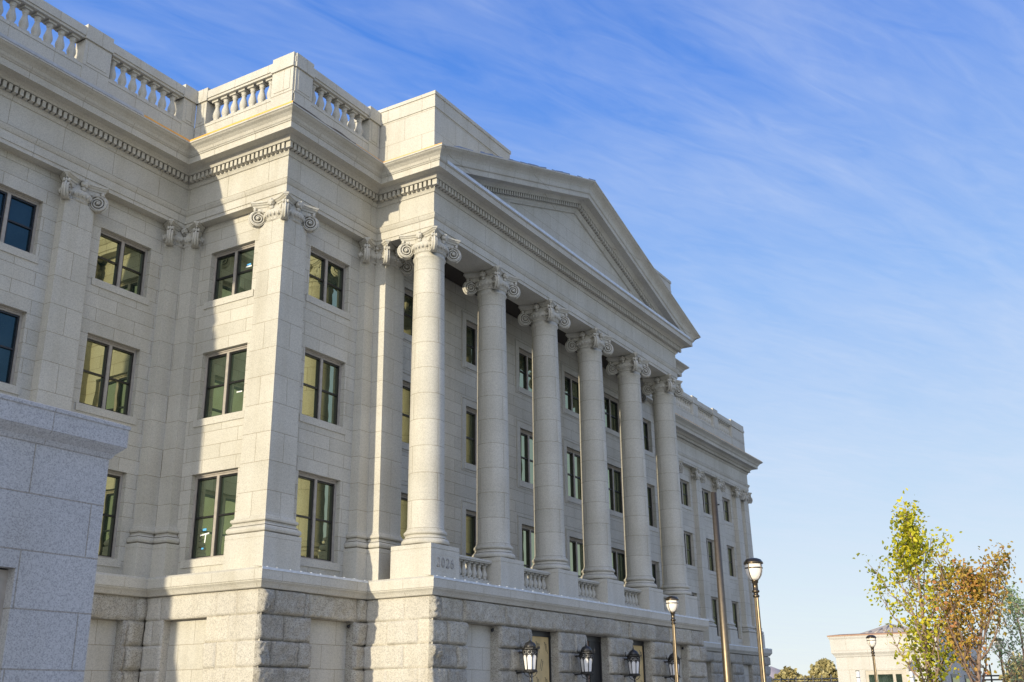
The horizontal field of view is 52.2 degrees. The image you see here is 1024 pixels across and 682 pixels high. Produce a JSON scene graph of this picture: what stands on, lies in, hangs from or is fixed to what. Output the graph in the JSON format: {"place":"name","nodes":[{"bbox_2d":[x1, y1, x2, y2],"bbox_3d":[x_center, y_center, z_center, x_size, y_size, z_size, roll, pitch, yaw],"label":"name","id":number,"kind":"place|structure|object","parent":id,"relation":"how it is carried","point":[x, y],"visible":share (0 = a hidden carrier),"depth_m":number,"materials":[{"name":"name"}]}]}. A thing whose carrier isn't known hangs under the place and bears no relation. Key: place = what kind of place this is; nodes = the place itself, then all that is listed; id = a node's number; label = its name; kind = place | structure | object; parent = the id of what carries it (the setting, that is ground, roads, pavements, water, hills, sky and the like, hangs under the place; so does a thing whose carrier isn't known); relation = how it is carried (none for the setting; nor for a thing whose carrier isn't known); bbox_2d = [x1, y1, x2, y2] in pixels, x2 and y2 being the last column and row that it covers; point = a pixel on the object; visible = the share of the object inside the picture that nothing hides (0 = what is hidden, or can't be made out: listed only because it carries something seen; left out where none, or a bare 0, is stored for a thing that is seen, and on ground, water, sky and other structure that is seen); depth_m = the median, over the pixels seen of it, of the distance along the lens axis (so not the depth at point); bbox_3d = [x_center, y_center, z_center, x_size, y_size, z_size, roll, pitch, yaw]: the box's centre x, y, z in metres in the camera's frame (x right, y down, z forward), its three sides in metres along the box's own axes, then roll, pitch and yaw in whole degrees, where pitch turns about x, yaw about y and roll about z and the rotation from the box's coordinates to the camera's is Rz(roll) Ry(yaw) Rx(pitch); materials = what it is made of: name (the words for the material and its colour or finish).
{"place":"outdoors","nodes":[
{"label":"outdoors","id":0,"kind":"place"},
{"bbox_2d":[0,393,130,681],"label":"granite terrace block","id":1,"kind":"structure","parent":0,"point":[54,462],"depth_m":13.53,"materials":[{"name":"grey stone"}]},
{"bbox_2d":[0,569,7,625],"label":"window","id":2,"kind":"structure","parent":1,"relation":"in","point":[3,573],"depth_m":13.05,"materials":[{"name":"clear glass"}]},
{"bbox_2d":[1,0,1023,681],"label":"sky","id":3,"kind":"structure","parent":0,"point":[830,193],"materials":[{"name":"blue"}]},
{"bbox_2d":[769,666,779,677],"bbox_3d":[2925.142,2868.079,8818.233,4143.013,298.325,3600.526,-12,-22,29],"label":"mountain","id":4,"kind":"structure","parent":0,"point":[774,670],"depth_m":9003.87,"materials":[{"name":"white"}]},
{"bbox_2d":[998,651,1023,681],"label":"conifer tree","id":5,"kind":"object","parent":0,"point":[1008,678],"visible":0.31,"depth_m":61.67,"materials":[{"name":"plant"}]},
{"label":"plaza","id":6,"kind":"structure","parent":0,"visible":0},
{"bbox_2d":[665,596,678,681],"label":"street lamp","id":7,"kind":"object","parent":6,"relation":"on","point":[672,603],"visible":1,"depth_m":38.33,"materials":[{"name":"brown metal"}]},
{"bbox_2d":[711,492,731,681],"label":"bronze pole","id":8,"kind":"object","parent":6,"relation":"on","point":[727,673],"visible":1,"depth_m":25.59,"materials":[{"name":"brown metal"}]},
{"bbox_2d":[744,558,766,681],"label":"street lamp","id":9,"kind":"object","parent":6,"relation":"on","point":[753,568],"visible":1,"depth_m":27.09,"materials":[{"name":"brown metal"}]},
{"bbox_2d":[855,670,860,681],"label":"light column","id":10,"kind":"structure","parent":6,"relation":"on","point":[857,676],"depth_m":49.86,"materials":[{"name":"white paint"}]},
{"bbox_2d":[866,635,877,681],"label":"street lamp","id":11,"kind":"object","parent":6,"relation":"on","point":[871,640],"visible":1,"depth_m":51.88,"materials":[{"name":"white glass"}]},
{"bbox_2d":[827,624,981,681],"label":"gatehouse","id":12,"kind":"object","parent":6,"relation":"on","point":[851,653],"visible":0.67,"depth_m":58.69,"materials":[{"name":"stone"}]},
{"bbox_2d":[865,670,906,681],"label":"window","id":13,"kind":"structure","parent":12,"relation":"in","point":[882,675],"depth_m":57.95,"materials":[{"name":"white glass"}]},
{"bbox_2d":[951,674,959,681],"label":"window","id":14,"kind":"structure","parent":12,"relation":"in","point":[953,676],"depth_m":60.45,"materials":[{"name":"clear glass"}]},
{"bbox_2d":[964,675,971,681],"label":"window","id":15,"kind":"structure","parent":12,"relation":"in","point":[967,679],"depth_m":63.95,"materials":[{"name":"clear glass"}]},
{"bbox_2d":[909,670,913,681],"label":"light column","id":16,"kind":"structure","parent":6,"relation":"on","point":[911,675],"depth_m":49.85,"materials":[{"name":"white paint"}]},
{"bbox_2d":[853,488,971,681],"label":"young tree","id":17,"kind":"object","parent":6,"relation":"on","point":[910,543],"visible":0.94,"depth_m":39.60,"materials":[{"name":"green plant"}]},
{"bbox_2d":[917,539,1022,681],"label":"young tree","id":18,"kind":"object","parent":6,"relation":"on","point":[977,585],"visible":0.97,"depth_m":38.59,"materials":[{"name":"brown plant"}]},
{"bbox_2d":[994,638,1005,681],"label":"street lamp","id":19,"kind":"object","parent":6,"relation":"on","point":[1002,666],"visible":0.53,"depth_m":53.45,"materials":[{"name":"brown metal"}]},
{"bbox_2d":[980,581,1023,681],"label":"young tree","id":20,"kind":"object","parent":6,"relation":"on","point":[1015,605],"visible":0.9,"depth_m":52.38,"materials":[{"name":"green plant"}]},
{"label":"ground","id":21,"kind":"structure","parent":0,"visible":0},
{"bbox_2d":[0,0,771,681],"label":"government building","id":22,"kind":"structure","parent":21,"relation":"on","point":[400,392],"depth_m":35.78,"materials":[{"name":"stone"}]},
{"bbox_2d":[0,305,22,394],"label":"window","id":23,"kind":"structure","parent":22,"relation":"in","point":[10,319],"depth_m":30.72,"materials":[{"name":"blue glass"}]},
{"bbox_2d":[0,186,39,263],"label":"window","id":24,"kind":"structure","parent":22,"relation":"in","point":[18,212],"depth_m":31.72,"materials":[{"name":"blue glass"}]},
{"bbox_2d":[75,334,136,424],"bbox_3d":[-12.918,1.232,33.422,0.335,2.550,2.290,-12,-22,29],"label":"window","id":25,"kind":"structure","parent":22,"relation":"in","point":[109,367],"depth_m":33.52,"materials":[{"name":"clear glass"}]},
{"bbox_2d":[97,470,122,567],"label":"window","id":26,"kind":"structure","parent":22,"relation":"in","point":[106,552],"depth_m":32.66,"materials":[{"name":"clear glass"}]},
{"bbox_2d":[91,229,149,305],"bbox_3d":[-12.968,-2.447,34.700,0.335,2.060,2.290,-12,-22,29],"label":"window","id":27,"kind":"structure","parent":22,"relation":"in","point":[121,263],"depth_m":34.79,"materials":[{"name":"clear glass"}]},
{"bbox_2d":[180,469,237,568],"bbox_3d":[-9.343,5.563,32.816,2.290,2.960,0.335,-12,-22,29],"label":"window","id":28,"kind":"structure","parent":22,"relation":"in","point":[215,493],"depth_m":33.00,"materials":[{"name":"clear glass"}]},
{"bbox_2d":[193,345,246,427],"bbox_3d":[-9.399,1.468,34.238,2.290,2.550,0.335,-12,-22,29],"label":"window","id":29,"kind":"structure","parent":22,"relation":"in","point":[223,393],"depth_m":34.39,"materials":[{"name":"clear glass"}]},
{"bbox_2d":[203,243,254,309],"bbox_3d":[-9.449,-2.211,35.516,2.290,2.060,0.335,-12,-22,29],"label":"window","id":30,"kind":"structure","parent":22,"relation":"in","point":[233,269],"depth_m":35.65,"materials":[{"name":"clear glass"}]},
{"bbox_2d":[296,472,339,570],"bbox_3d":[-6.328,5.788,33.581,0.335,2.960,2.290,-12,-22,29],"label":"window","id":31,"kind":"structure","parent":22,"relation":"in","point":[316,495],"depth_m":33.78,"materials":[{"name":"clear glass"}]},
{"bbox_2d":[299,349,345,434],"bbox_3d":[-6.384,1.694,35.004,0.335,2.550,2.290,-12,-22,29],"label":"window","id":32,"kind":"structure","parent":22,"relation":"in","point":[322,374],"depth_m":35.14,"materials":[{"name":"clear glass"}]},
{"bbox_2d":[306,248,350,319],"bbox_3d":[-6.434,-1.985,36.282,0.335,2.060,2.290,-12,-22,29],"label":"window","id":33,"kind":"structure","parent":22,"relation":"in","point":[327,276],"depth_m":36.40,"materials":[{"name":"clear glass"}]},
{"bbox_2d":[400,483,407,538],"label":"window","id":34,"kind":"structure","parent":22,"relation":"in","point":[404,489],"depth_m":37.18,"materials":[{"name":"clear glass"}]},
{"bbox_2d":[402,371,410,452],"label":"window","id":35,"kind":"structure","parent":22,"relation":"in","point":[406,387],"depth_m":38.40,"materials":[{"name":"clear glass"}]},
{"bbox_2d":[403,279,413,343],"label":"window","id":36,"kind":"structure","parent":22,"relation":"in","point":[407,296],"depth_m":39.64,"materials":[{"name":"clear glass"}]},
{"bbox_2d":[461,500,476,556],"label":"window","id":37,"kind":"structure","parent":22,"relation":"in","point":[468,519],"depth_m":40.49,"materials":[{"name":"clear glass"}]},
{"bbox_2d":[461,396,476,473],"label":"window","id":38,"kind":"structure","parent":22,"relation":"in","point":[468,416],"depth_m":41.70,"materials":[{"name":"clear glass"}]},
{"bbox_2d":[461,310,477,373],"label":"window","id":39,"kind":"structure","parent":22,"relation":"in","point":[469,332],"depth_m":43.03,"materials":[{"name":"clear glass"}]},
{"bbox_2d":[515,338,531,398],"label":"window","id":40,"kind":"structure","parent":22,"relation":"in","point":[523,361],"depth_m":46.54,"materials":[{"name":"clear glass"}]},
{"bbox_2d":[516,419,533,491],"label":"window","id":41,"kind":"structure","parent":22,"relation":"in","point":[524,440],"depth_m":45.25,"materials":[{"name":"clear glass"}]},
{"bbox_2d":[517,515,534,567],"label":"window","id":42,"kind":"structure","parent":22,"relation":"in","point":[526,550],"depth_m":44.04,"materials":[{"name":"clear glass"}]},
{"bbox_2d":[515,638,539,681],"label":"wall lantern","id":43,"kind":"object","parent":22,"relation":"attached to","point":[529,651],"depth_m":35.69,"materials":[{"name":"black metal"}]},
{"bbox_2d":[532,630,551,681],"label":"door","id":44,"kind":"structure","parent":22,"relation":"in","point":[543,674],"depth_m":38.45,"materials":[{"name":"beige paint"}]},
{"bbox_2d":[561,363,578,420],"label":"window","id":45,"kind":"structure","parent":22,"relation":"in","point":[569,385],"depth_m":50.05,"materials":[{"name":"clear glass"}]},
{"bbox_2d":[563,438,581,506],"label":"window","id":46,"kind":"structure","parent":22,"relation":"in","point":[571,459],"depth_m":48.77,"materials":[{"name":"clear glass"}]},
{"bbox_2d":[565,528,583,577],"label":"window","id":47,"kind":"structure","parent":22,"relation":"in","point":[574,547],"depth_m":47.61,"materials":[{"name":"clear glass"}]},
{"bbox_2d":[573,643,594,681],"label":"wall lantern","id":48,"kind":"object","parent":22,"relation":"attached to","point":[585,655],"depth_m":39.09,"materials":[{"name":"black metal"}]},
{"bbox_2d":[586,636,602,681],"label":"door","id":49,"kind":"structure","parent":22,"relation":"in","point":[593,642],"depth_m":41.93,"materials":[{"name":"black paint"}]},
{"bbox_2d":[603,386,619,438],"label":"window","id":50,"kind":"structure","parent":22,"relation":"in","point":[611,409],"depth_m":53.71,"materials":[{"name":"clear glass"}]},
{"bbox_2d":[607,457,622,519],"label":"window","id":51,"kind":"structure","parent":22,"relation":"in","point":[614,474],"depth_m":52.50,"materials":[{"name":"clear glass"}]},
{"bbox_2d":[611,540,625,583],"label":"window","id":52,"kind":"structure","parent":22,"relation":"in","point":[618,557],"depth_m":51.39,"materials":[{"name":"clear glass"}]},
{"bbox_2d":[620,647,641,681],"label":"wall lantern","id":53,"kind":"object","parent":22,"relation":"attached to","point":[633,656],"depth_m":42.50,"materials":[{"name":"black metal"}]},
{"bbox_2d":[633,640,645,681],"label":"door","id":54,"kind":"structure","parent":22,"relation":"in","point":[638,646],"depth_m":45.44,"materials":[{"name":"beige paint"}]},
{"bbox_2d":[643,419,653,457],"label":"window","id":55,"kind":"structure","parent":22,"relation":"in","point":[645,423],"depth_m":58.26,"materials":[{"name":"clear glass"}]},
{"bbox_2d":[647,484,658,532],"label":"window","id":56,"kind":"structure","parent":22,"relation":"in","point":[649,488],"depth_m":56.99,"materials":[{"name":"clear glass"}]},
{"bbox_2d":[652,561,657,588],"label":"window","id":57,"kind":"structure","parent":22,"relation":"in","point":[654,571],"depth_m":55.90,"materials":[{"name":"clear glass"}]},
{"bbox_2d":[662,653,680,681],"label":"wall lantern","id":58,"kind":"object","parent":22,"relation":"attached to","point":[670,661],"depth_m":45.92,"materials":[{"name":"black metal"}]},
{"bbox_2d":[680,480,691,510],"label":"window","id":59,"kind":"structure","parent":22,"relation":"in","point":[683,485],"depth_m":74.41,"materials":[{"name":"clear glass"}]},
{"bbox_2d":[684,532,696,569],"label":"window","id":60,"kind":"structure","parent":22,"relation":"in","point":[687,536],"depth_m":73.16,"materials":[{"name":"clear glass"}]},
{"bbox_2d":[702,489,711,518],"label":"window","id":61,"kind":"structure","parent":22,"relation":"in","point":[705,494],"depth_m":77.84,"materials":[{"name":"clear glass"}]},
{"bbox_2d":[706,539,715,574],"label":"window","id":62,"kind":"structure","parent":22,"relation":"in","point":[709,542],"depth_m":76.62,"materials":[{"name":"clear glass"}]},
{"bbox_2d":[711,597,720,639],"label":"window","id":63,"kind":"structure","parent":22,"relation":"in","point":[713,600],"depth_m":75.36,"materials":[{"name":"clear glass"}]},
{"bbox_2d":[722,498,732,525],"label":"window","id":64,"kind":"structure","parent":22,"relation":"in","point":[725,502],"depth_m":81.30,"materials":[{"name":"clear glass"}]},
{"bbox_2d":[727,546,737,580],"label":"window","id":65,"kind":"structure","parent":22,"relation":"in","point":[729,549],"depth_m":80.04,"materials":[{"name":"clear glass"}]},
{"bbox_2d":[731,601,742,642],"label":"window","id":66,"kind":"structure","parent":22,"relation":"in","point":[734,606],"depth_m":78.78,"materials":[{"name":"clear glass"}]},
{"bbox_2d":[772,666,802,681],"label":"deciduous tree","id":67,"kind":"object","parent":21,"relation":"on","point":[787,672],"visible":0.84,"depth_m":213.72,"materials":[{"name":"green plant"}]},
{"bbox_2d":[797,657,837,681],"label":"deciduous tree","id":68,"kind":"object","parent":21,"relation":"on","point":[824,667],"visible":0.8,"depth_m":203.22,"materials":[{"name":"green plant"}]},
{"bbox_2d":[772,663,1006,681],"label":"metal fence","id":69,"kind":"object","parent":21,"relation":"on","point":[831,678],"visible":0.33,"depth_m":163.22,"materials":[{"name":"black metal"}]}
]}

